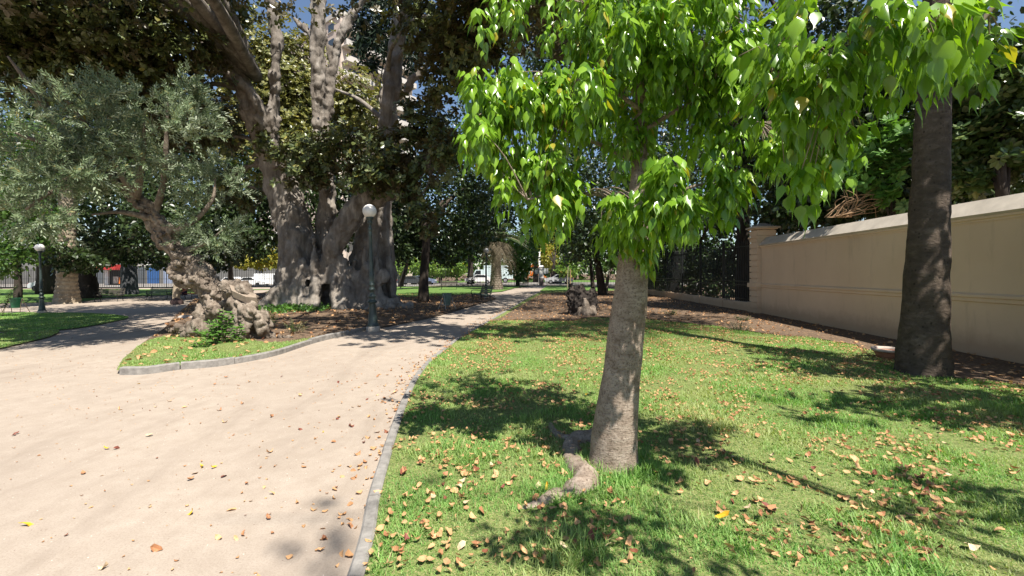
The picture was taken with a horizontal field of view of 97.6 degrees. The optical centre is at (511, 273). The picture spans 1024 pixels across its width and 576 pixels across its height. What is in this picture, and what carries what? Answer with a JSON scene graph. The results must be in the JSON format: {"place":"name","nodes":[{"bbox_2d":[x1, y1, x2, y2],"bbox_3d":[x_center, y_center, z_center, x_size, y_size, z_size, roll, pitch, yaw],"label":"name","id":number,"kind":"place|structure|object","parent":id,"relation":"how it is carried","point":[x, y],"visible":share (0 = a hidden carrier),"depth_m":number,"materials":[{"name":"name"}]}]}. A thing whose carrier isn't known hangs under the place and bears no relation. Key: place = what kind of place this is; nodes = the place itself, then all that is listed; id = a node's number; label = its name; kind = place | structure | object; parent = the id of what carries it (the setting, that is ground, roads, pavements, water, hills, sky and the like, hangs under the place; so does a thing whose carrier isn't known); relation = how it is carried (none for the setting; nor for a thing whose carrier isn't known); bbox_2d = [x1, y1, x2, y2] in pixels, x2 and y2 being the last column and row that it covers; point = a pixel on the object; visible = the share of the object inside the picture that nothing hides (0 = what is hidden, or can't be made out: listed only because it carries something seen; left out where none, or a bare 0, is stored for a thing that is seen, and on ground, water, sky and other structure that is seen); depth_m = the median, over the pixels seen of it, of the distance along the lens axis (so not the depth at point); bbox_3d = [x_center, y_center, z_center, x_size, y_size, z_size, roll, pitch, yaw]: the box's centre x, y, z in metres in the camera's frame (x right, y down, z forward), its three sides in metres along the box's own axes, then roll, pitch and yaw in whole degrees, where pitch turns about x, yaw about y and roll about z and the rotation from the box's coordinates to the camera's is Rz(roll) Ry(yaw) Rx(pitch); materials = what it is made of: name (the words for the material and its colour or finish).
{"place":"outdoors","nodes":[
{"label":"outdoors","id":0,"kind":"place"},
{"bbox_2d":[0,330,57,347],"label":"lawn","id":1,"kind":"structure","parent":0,"point":[29,338],"depth_m":12.09,"materials":[{"name":"green plant"}]},
{"bbox_2d":[27,281,35,290],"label":"parked car","id":2,"kind":"object","parent":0,"point":[31,285],"visible":0.09,"depth_m":50.94,"materials":[{"name":"silver metal"}]},
{"bbox_2d":[0,311,127,347],"bbox_3d":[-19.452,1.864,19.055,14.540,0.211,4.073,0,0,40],"label":"lawn","id":3,"kind":"structure","parent":0,"point":[52,324],"depth_m":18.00,"materials":[{"name":"green plant"}]},
{"bbox_2d":[0,282,18,315],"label":"holly bush","id":4,"kind":"object","parent":3,"relation":"on","point":[10,294],"visible":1,"depth_m":20.89,"materials":[{"name":"green plant"}]},
{"bbox_2d":[34,244,46,312],"bbox_3d":[-23.763,0.309,22.600,0.378,3.625,0.378,-2,0,0],"label":"lamp post","id":5,"kind":"object","parent":3,"relation":"on","point":[39,248],"visible":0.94,"depth_m":22.55,"materials":[{"name":"metal"}]},
{"bbox_2d":[0,289,268,302],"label":"lawn","id":6,"kind":"structure","parent":0,"point":[29,295],"depth_m":40.42,"materials":[{"name":"green plant"}]},
{"bbox_2d":[0,108,73,297],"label":"evergreen tree","id":7,"kind":"object","parent":6,"relation":"on","point":[18,259],"visible":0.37,"depth_m":26.86,"materials":[{"name":"green plant"}]},
{"bbox_2d":[0,176,164,297],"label":"evergreen tree","id":8,"kind":"object","parent":6,"relation":"on","point":[87,265],"visible":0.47,"depth_m":33.99,"materials":[{"name":"green plant"}]},
{"bbox_2d":[0,68,193,293],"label":"evergreen tree","id":9,"kind":"object","parent":6,"relation":"on","point":[49,281],"depth_m":40.00,"materials":[{"name":"green plant"}]},
{"bbox_2d":[106,160,156,294],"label":"palm tree","id":10,"kind":"object","parent":6,"relation":"on","point":[129,278],"visible":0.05,"depth_m":42.24,"materials":[{"name":"plant"}]},
{"bbox_2d":[116,335,311,369],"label":"lawn","id":11,"kind":"structure","parent":0,"point":[178,352],"depth_m":9.07,"materials":[{"name":"green plant"}]},
{"bbox_2d":[0,286,545,575],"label":"path","id":12,"kind":"structure","parent":0,"point":[114,520],"depth_m":4.15,"materials":[{"name":"beige sand"}]},
{"bbox_2d":[1,298,29,312],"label":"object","id":13,"kind":"object","parent":12,"relation":"on","point":[15,302],"visible":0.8,"depth_m":22.91,"materials":[{"name":"green paint"}]},
{"bbox_2d":[0,123,124,303],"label":"palm tree","id":14,"kind":"object","parent":12,"relation":"on","point":[67,290],"visible":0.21,"depth_m":29.78,"materials":[{"name":"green plant"}]},
{"bbox_2d":[93,287,125,301],"bbox_3d":[-29.174,1.508,32.453,1.700,1.009,0.812,0,0,-9],"label":"park bench","id":15,"kind":"object","parent":12,"relation":"on","point":[106,291],"visible":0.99,"depth_m":32.68,"materials":[{"name":"black paint"}]},
{"bbox_2d":[150,543,162,551],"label":"fallen leaf","id":16,"kind":"object","parent":12,"relation":"on","point":[154,547],"visible":1,"depth_m":2.59,"materials":[{"name":"orange plant"}]},
{"bbox_2d":[145,286,172,299],"bbox_3d":[-27.565,1.508,35.046,1.700,1.009,0.812,0,0,-6],"label":"park bench","id":17,"kind":"object","parent":12,"relation":"on","point":[152,290],"visible":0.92,"depth_m":35.26,"materials":[{"name":"black paint"}]},
{"bbox_2d":[170,298,183,304],"bbox_3d":[-21.621,1.879,28.929,0.704,0.654,0.711,0,0,0],"label":"boulder","id":18,"kind":"object","parent":12,"relation":"on","point":[176,301],"visible":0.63,"depth_m":28.69,"materials":[{"name":"brown stone"}]},
{"bbox_2d":[181,289,198,299],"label":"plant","id":19,"kind":"object","parent":12,"relation":"on","point":[190,291],"visible":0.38,"depth_m":34.91,"materials":[{"name":"green plant"}]},
{"bbox_2d":[2,307,632,573],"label":"fallen leaves","id":20,"kind":"object","parent":12,"relation":"on","point":[189,423],"depth_m":4.77,"materials":[{"name":"brown plant"}]},
{"bbox_2d":[362,204,379,331],"bbox_3d":[-3.894,-0.112,12.401,0.378,3.625,0.378,-2,0,0],"label":"lamp post","id":21,"kind":"object","parent":12,"relation":"on","point":[369,211],"visible":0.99,"depth_m":12.33,"materials":[{"name":"metal"}]},
{"bbox_2d":[471,284,493,302],"bbox_3d":[-1.657,1.108,24.797,0.812,1.009,1.700,0,0,-24],"label":"park bench","id":22,"kind":"object","parent":12,"relation":"on","point":[489,291],"visible":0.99,"depth_m":24.57,"materials":[{"name":"black paint"}]},
{"bbox_2d":[227,291,1023,575],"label":"fallen leaves","id":23,"kind":"object","parent":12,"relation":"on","point":[422,558],"depth_m":4.42,"materials":[{"name":"brown plant"}]},
{"bbox_2d":[0,284,685,287],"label":"pavement","id":24,"kind":"structure","parent":0,"point":[270,285],"depth_m":63.90,"materials":[{"name":"concrete"}]},
{"bbox_2d":[0,282,719,285],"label":"street","id":25,"kind":"structure","parent":0,"point":[397,283],"depth_m":76.73,"materials":[{"name":"grey asphalt"}]},
{"bbox_2d":[104,265,120,284],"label":"street kiosk","id":26,"kind":"object","parent":25,"relation":"on","point":[116,267],"visible":0.41,"depth_m":77.75,"materials":[{"name":"red paint"}]},
{"bbox_2d":[241,277,265,284],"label":"parked car","id":27,"kind":"object","parent":25,"relation":"on","point":[258,282],"visible":0.3,"depth_m":68.12,"materials":[{"name":"white paint"}]},
{"bbox_2d":[254,273,274,284],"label":"delivery van","id":28,"kind":"object","parent":25,"relation":"on","point":[258,276],"visible":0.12,"depth_m":69.03,"materials":[{"name":"white paint"}]},
{"bbox_2d":[397,276,418,284],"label":"parked car","id":29,"kind":"object","parent":25,"relation":"on","point":[409,280],"visible":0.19,"depth_m":68.12,"materials":[{"name":"grey paint"}]},
{"bbox_2d":[465,274,489,283],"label":"parked car","id":30,"kind":"object","parent":25,"relation":"on","point":[481,277],"visible":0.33,"depth_m":69.12,"materials":[{"name":"white paint"}]},
{"bbox_2d":[475,265,512,282],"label":"box truck","id":31,"kind":"object","parent":25,"relation":"on","point":[504,278],"visible":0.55,"depth_m":76.85,"materials":[{"name":"paint"}]},
{"bbox_2d":[544,274,571,283],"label":"parked car","id":32,"kind":"object","parent":25,"relation":"on","point":[545,279],"visible":0.56,"depth_m":69.12,"materials":[{"name":"silver metal"}]},
{"bbox_2d":[1,274,734,299],"bbox_3d":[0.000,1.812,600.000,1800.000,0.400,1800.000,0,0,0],"label":"ground","id":33,"kind":"structure","parent":0,"point":[609,286],"depth_m":61.19,"materials":[{"name":"green plant"}]},
{"bbox_2d":[0,249,277,283],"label":"street building","id":34,"kind":"structure","parent":33,"relation":"on","point":[242,273],"depth_m":84.00,"materials":[{"name":"concrete"}]},
{"bbox_2d":[138,265,145,283],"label":"door","id":35,"kind":"structure","parent":34,"relation":"in","point":[139,269],"depth_m":83.84,"materials":[{"name":"grey metal"}]},
{"bbox_2d":[112,222,208,298],"bbox_3d":[-24.983,-0.951,32.930,5.212,6.106,5.481,0,0,0],"label":"pale tree","id":36,"kind":"object","parent":33,"relation":"on","point":[176,292],"visible":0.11,"depth_m":31.61,"materials":[{"name":"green plant"}]},
{"bbox_2d":[3,267,418,288],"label":"iron fence","id":37,"kind":"object","parent":33,"relation":"on","point":[405,277],"visible":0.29,"depth_m":59.77,"materials":[{"name":"black metal"}]},
{"bbox_2d":[90,87,365,280],"bbox_3d":[-23.355,-6.037,35.110,31.979,16.281,14.074,0,0,38],"label":"evergreen tree","id":38,"kind":"object","parent":33,"relation":"on","point":[269,240],"visible":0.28,"depth_m":30.55,"materials":[{"name":"green plant"}]},
{"bbox_2d":[119,327,365,374],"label":"kerb","id":39,"kind":"structure","parent":33,"relation":"on","point":[144,370],"depth_m":7.80,"materials":[{"name":"concrete"}]},
{"bbox_2d":[234,247,277,270],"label":"street tree","id":40,"kind":"object","parent":33,"relation":"on","point":[271,263],"visible":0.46,"depth_m":61.10,"materials":[{"name":"yellow plant"}]},
{"bbox_2d":[143,292,496,366],"bbox_3d":[-13.480,1.759,27.072,25.040,0.448,39.856,0,0,0],"label":"soil bed","id":41,"kind":"object","parent":33,"relation":"on","point":[327,318],"visible":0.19,"depth_m":16.20,"materials":[{"name":"brown soil"}]},
{"bbox_2d":[0,56,292,338],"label":"gnarled tree","id":42,"kind":"object","parent":41,"relation":"on","point":[187,267],"visible":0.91,"depth_m":10.07,"materials":[{"name":"green plant"}]},
{"bbox_2d":[187,338,211,346],"bbox_3d":[-6.564,1.488,9.466,0.517,0.246,0.379,0,0,0],"label":"leafy shrub","id":43,"kind":"object","parent":41,"relation":"on","point":[201,342],"visible":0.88,"depth_m":9.44,"materials":[{"name":"green plant"}]},
{"bbox_2d":[193,309,245,342],"bbox_3d":[-6.496,1.176,9.955,0.785,0.868,0.949,0,0,29],"label":"leafy shrub","id":44,"kind":"object","parent":41,"relation":"on","point":[211,332],"visible":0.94,"depth_m":9.96,"materials":[{"name":"green plant"}]},
{"bbox_2d":[258,302,330,313],"bbox_3d":[-9.491,1.498,19.585,3.632,0.538,3.194,0,0,0],"label":"ground cover","id":45,"kind":"object","parent":41,"relation":"on","point":[281,308],"visible":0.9,"depth_m":19.16,"materials":[{"name":"green plant"}]},
{"bbox_2d":[284,318,310,333],"bbox_3d":[-5.661,1.381,11.801,0.596,0.451,0.602,0,0,39],"label":"twiggy bush","id":46,"kind":"object","parent":41,"relation":"on","point":[292,327],"visible":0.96,"depth_m":11.77,"materials":[{"name":"brown plant"}]},
{"bbox_2d":[122,293,495,363],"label":"fallen leaves","id":47,"kind":"object","parent":41,"relation":"on","point":[252,339],"visible":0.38,"depth_m":15.49,"materials":[{"name":"brown plant"}]},
{"bbox_2d":[0,0,628,309],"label":"fig tree","id":48,"kind":"object","parent":41,"relation":"on","point":[145,42],"visible":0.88,"depth_m":18.32,"materials":[{"name":"grey plant"}]},
{"bbox_2d":[438,293,455,309],"bbox_3d":[-2.822,1.227,19.444,0.546,0.755,0.618,0,0,38],"label":"litter bin","id":49,"kind":"object","parent":41,"relation":"on","point":[446,297],"visible":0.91,"depth_m":19.30,"materials":[{"name":"metal"}]},
{"bbox_2d":[391,99,514,301],"bbox_3d":[-3.870,-4.956,28.536,9.818,13.316,8.314,0,0,-15],"label":"evergreen tree","id":50,"kind":"object","parent":41,"relation":"on","point":[467,196],"visible":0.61,"depth_m":26.48,"materials":[{"name":"green plant"}]},
{"bbox_2d":[483,248,488,297],"bbox_3d":[-1.649,0.025,28.571,0.348,3.335,0.348,0,0,0],"label":"lamp post","id":51,"kind":"object","parent":41,"relation":"on","point":[486,250],"visible":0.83,"depth_m":28.52,"materials":[{"name":"metal"}]},
{"bbox_2d":[258,10,416,275],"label":"apartment building","id":52,"kind":"structure","parent":33,"relation":"on","point":[331,36],"depth_m":85.99,"materials":[{"name":"concrete"}]},
{"bbox_2d":[328,23,333,33],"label":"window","id":53,"kind":"structure","parent":52,"relation":"in","point":[331,26],"depth_m":85.95,"materials":[{"name":"glass"}]},
{"bbox_2d":[344,0,428,118],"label":"conifer tree","id":54,"kind":"object","parent":33,"relation":"on","point":[363,44],"visible":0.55,"depth_m":43.24,"materials":[{"name":"green plant"}]},
{"bbox_2d":[394,213,456,286],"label":"leaning tree","id":55,"kind":"object","parent":33,"relation":"on","point":[401,281],"visible":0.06,"depth_m":59.68,"materials":[{"name":"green plant"}]},
{"bbox_2d":[347,291,540,575],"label":"kerb","id":56,"kind":"structure","parent":33,"relation":"on","point":[361,553],"depth_m":3.21,"materials":[{"name":"concrete"}]},
{"bbox_2d":[428,264,531,285],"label":"iron fence","id":57,"kind":"object","parent":33,"relation":"on","point":[457,267],"visible":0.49,"depth_m":59.31,"materials":[{"name":"black metal"}]},
{"bbox_2d":[438,180,530,283],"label":"evergreen tree","id":58,"kind":"object","parent":33,"relation":"on","point":[471,254],"visible":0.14,"depth_m":51.32,"materials":[{"name":"green plant"}]},
{"bbox_2d":[516,204,553,281],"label":"street tree","id":59,"kind":"object","parent":33,"relation":"on","point":[535,277],"visible":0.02,"depth_m":82.10,"materials":[{"name":"green plant"}]},
{"bbox_2d":[539,228,563,282],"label":"street tree","id":60,"kind":"object","parent":33,"relation":"on","point":[549,258],"visible":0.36,"depth_m":80.12,"materials":[{"name":"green plant"}]},
{"bbox_2d":[437,280,698,282],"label":"verge","id":61,"kind":"structure","parent":33,"relation":"on","point":[544,281],"depth_m":99.13,"materials":[{"name":"green plant"}]},
{"bbox_2d":[395,257,435,276],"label":"street tree","id":62,"kind":"object","parent":61,"relation":"on","point":[417,269],"visible":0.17,"depth_m":72.93,"materials":[{"name":"green plant"}]},
{"bbox_2d":[429,254,467,282],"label":"street tree","id":63,"kind":"object","parent":61,"relation":"on","point":[440,272],"visible":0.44,"depth_m":77.63,"materials":[{"name":"green plant"}]},
{"bbox_2d":[552,224,592,282],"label":"street tree","id":64,"kind":"object","parent":33,"relation":"on","point":[570,264],"visible":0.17,"depth_m":66.98,"materials":[{"name":"green plant"}]},
{"bbox_2d":[548,264,614,284],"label":"iron fence","id":65,"kind":"object","parent":33,"relation":"on","point":[572,275],"visible":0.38,"depth_m":58.85,"materials":[{"name":"black metal"}]},
{"bbox_2d":[412,226,775,280],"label":"distant trees","id":66,"kind":"object","parent":33,"relation":"on","point":[604,268],"visible":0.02,"depth_m":114.16,"materials":[{"name":"green plant"}]},
{"bbox_2d":[457,2,813,231],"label":"park tree","id":67,"kind":"object","parent":33,"relation":"on","point":[536,62],"visible":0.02,"depth_m":44.34,"materials":[{"name":"green plant"}]},
{"bbox_2d":[649,172,708,292],"bbox_3d":[11.346,-2.628,33.157,7.471,8.659,11.709,0,0,0],"label":"dark tree","id":68,"kind":"object","parent":33,"relation":"on","point":[675,254],"visible":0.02,"depth_m":33.50,"materials":[{"name":"green plant"}]},
{"bbox_2d":[616,240,750,310],"bbox_3d":[10.248,0.075,32.026,0.360,3.250,28.387,0,0,2],"label":"iron fence","id":69,"kind":"object","parent":33,"relation":"on","point":[692,296],"visible":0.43,"depth_m":23.14,"materials":[{"name":"black metal"}]},
{"bbox_2d":[649,240,735,297],"bbox_3d":[13.327,0.285,31.814,2.989,4.878,30.654,0,0,1],"label":"hedge","id":70,"kind":"object","parent":33,"relation":"on","point":[697,288],"visible":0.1,"depth_m":28.83,"materials":[{"name":"green plant"}]},
{"bbox_2d":[653,138,773,301],"bbox_3d":[12.232,-3.486,25.292,7.113,10.373,13.299,0,0,0],"label":"dark tree","id":71,"kind":"object","parent":33,"relation":"on","point":[741,235],"visible":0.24,"depth_m":23.28,"materials":[{"name":"green plant"}]},
{"bbox_2d":[523,0,917,235],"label":"dark tree","id":72,"kind":"object","parent":33,"relation":"on","point":[772,213],"visible":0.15,"depth_m":15.80,"materials":[{"name":"green plant"}]},
{"bbox_2d":[492,290,1023,383],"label":"soil bed","id":73,"kind":"object","parent":33,"relation":"on","point":[994,367],"visible":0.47,"depth_m":14.29,"materials":[{"name":"brown soil"}]},
{"bbox_2d":[553,207,607,287],"bbox_3d":[6.310,-2.009,38.039,5.699,7.456,4.501,0,0,0],"label":"park tree","id":74,"kind":"object","parent":73,"relation":"on","point":[568,253],"visible":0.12,"depth_m":38.78,"materials":[{"name":"green plant"}]},
{"bbox_2d":[564,283,598,315],"bbox_3d":[2.622,1.045,16.703,1.387,1.398,1.263,0,0,0],"label":"charred stump","id":75,"kind":"object","parent":73,"relation":"on","point":[580,300],"visible":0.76,"depth_m":16.56,"materials":[{"name":"grey wood"}]},
{"bbox_2d":[598,218,618,292],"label":"park tree","id":76,"kind":"object","parent":73,"relation":"on","point":[611,265],"visible":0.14,"depth_m":31.59,"materials":[{"name":"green plant"}]},
{"bbox_2d":[539,128,680,294],"bbox_3d":[7.622,-4.598,33.112,11.756,12.695,11.544,0,0,0],"label":"park tree","id":77,"kind":"object","parent":73,"relation":"on","point":[576,246],"visible":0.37,"depth_m":31.10,"materials":[{"name":"green plant"}]},
{"bbox_2d":[725,319,752,330],"bbox_3d":[6.138,1.417,12.177,0.750,0.378,0.790,0,0,31],"label":"dead bush","id":78,"kind":"object","parent":73,"relation":"on","point":[736,328],"visible":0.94,"depth_m":12.17,"materials":[{"name":"brown plant"}]},
{"bbox_2d":[893,0,954,378],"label":"palm tree","id":79,"kind":"object","parent":73,"relation":"on","point":[923,346],"visible":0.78,"depth_m":6.80,"materials":[{"name":"brown plant"}]},
{"bbox_2d":[842,112,913,215],"bbox_3d":[10.619,-1.423,12.790,2.154,6.247,2.056,0,0,-24],"label":"shrub","id":80,"kind":"object","parent":33,"relation":"on","point":[896,134],"visible":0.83,"depth_m":12.41,"materials":[{"name":"green plant"}]},
{"bbox_2d":[824,186,882,217],"bbox_3d":[9.836,-2.028,12.711,1.704,0.977,1.014,0,0,0],"label":"dead branch","id":81,"kind":"object","parent":80,"relation":"attached to","point":[850,212],"visible":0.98,"depth_m":12.79,"materials":[{"name":"brown wood"}]},
{"bbox_2d":[745,193,1023,363],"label":"boundary wall","id":82,"kind":"structure","parent":33,"relation":"on","point":[848,276],"depth_m":10.72,"materials":[{"name":"beige paint"}]},
{"bbox_2d":[819,1,1023,226],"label":"dark tree","id":83,"kind":"object","parent":33,"relation":"on","point":[905,192],"visible":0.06,"depth_m":13.57,"materials":[{"name":"green plant"}]},
{"bbox_2d":[903,23,1023,200],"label":"hedge","id":84,"kind":"object","parent":33,"relation":"on","point":[987,149],"visible":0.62,"depth_m":10.38,"materials":[{"name":"green plant"}]},
{"bbox_2d":[267,286,524,296],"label":"lawn","id":85,"kind":"structure","parent":0,"point":[434,290],"depth_m":42.53,"materials":[{"name":"green plant"}]},
{"bbox_2d":[190,3,400,198],"bbox_3d":[-22.992,-9.727,40.767,13.545,23.654,32.455,0,0,-41],"label":"broad tree","id":86,"kind":"object","parent":85,"relation":"on","point":[295,103],"visible":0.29,"depth_m":32.17,"materials":[{"name":"green plant"}]},
{"bbox_2d":[440,280,457,289],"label":"park bench","id":87,"kind":"object","parent":85,"relation":"on","point":[448,283],"visible":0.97,"depth_m":44.10,"materials":[{"name":"black paint"}]},
{"bbox_2d":[469,222,528,289],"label":"palm tree","id":88,"kind":"object","parent":85,"relation":"on","point":[499,250],"visible":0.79,"depth_m":43.28,"materials":[{"name":"brown plant"}]},
{"bbox_2d":[503,221,550,285],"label":"leafy tree","id":89,"kind":"object","parent":85,"relation":"on","point":[523,265],"visible":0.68,"depth_m":52.50,"materials":[{"name":"green plant"}]},
{"bbox_2d":[0,0,1023,273],"label":"sky","id":90,"kind":"structure","parent":0,"point":[305,17],"materials":[{"name":"blue"}]},
{"bbox_2d":[535,265,547,285],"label":"gate pillar","id":91,"kind":"structure","parent":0,"point":[541,273],"depth_m":60.59,"materials":[{"name":"stone"}]},
{"bbox_2d":[540,286,613,290],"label":"lawn","id":92,"kind":"structure","parent":0,"point":[557,288],"depth_m":45.84,"materials":[{"name":"green plant"}]},
{"bbox_2d":[558,248,573,288],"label":"sapling","id":93,"kind":"object","parent":92,"relation":"on","point":[567,271],"visible":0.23,"depth_m":43.72,"materials":[{"name":"green plant"}]},
{"bbox_2d":[365,291,1023,575],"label":"lawn","id":94,"kind":"structure","parent":0,"point":[685,450],"depth_m":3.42,"materials":[{"name":"green plant"}]},
{"bbox_2d":[457,540,465,549],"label":"fallen leaf","id":95,"kind":"object","parent":94,"relation":"on","point":[462,543],"visible":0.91,"depth_m":2.53,"materials":[{"name":"beige plant"}]},
{"bbox_2d":[452,0,810,508],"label":"bottle tree","id":96,"kind":"object","parent":94,"relation":"on","point":[655,210],"visible":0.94,"depth_m":3.34,"materials":[{"name":"green plant"}]},
{"bbox_2d":[715,511,728,517],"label":"fallen leaf","id":97,"kind":"object","parent":94,"relation":"on","point":[723,514],"visible":0.96,"depth_m":2.78,"materials":[{"name":"yellow plant"}]},
{"bbox_2d":[767,504,776,510],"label":"fallen leaf","id":98,"kind":"object","parent":94,"relation":"on","point":[771,507],"visible":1,"depth_m":2.91,"materials":[{"name":"brown plant"}]},
{"bbox_2d":[717,0,1023,239],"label":"bottle tree","id":99,"kind":"object","parent":94,"relation":"on","point":[910,62],"visible":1,"depth_m":2.40,"materials":[{"name":"green plant"}]},
{"bbox_2d":[871,346,894,358],"bbox_3d":[6.901,1.482,8.187,0.550,0.235,0.550,0,0,0],"label":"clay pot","id":100,"kind":"object","parent":94,"relation":"on","point":[885,352],"visible":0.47,"depth_m":8.12,"materials":[{"name":"ceramic"}]},
{"bbox_2d":[917,506,928,513],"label":"fallen leaf","id":101,"kind":"object","parent":94,"relation":"on","point":[924,509],"visible":0.91,"depth_m":2.88,"materials":[{"name":"brown plant"}]},
{"bbox_2d":[921,546,933,553],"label":"fallen leaf","id":102,"kind":"object","parent":94,"relation":"on","point":[928,549],"visible":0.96,"depth_m":2.46,"materials":[{"name":"brown plant"}]},
{"bbox_2d":[964,542,980,550],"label":"fallen leaf","id":103,"kind":"object","parent":94,"relation":"on","point":[974,547],"visible":1,"depth_m":2.50,"materials":[{"name":"beige plant"}]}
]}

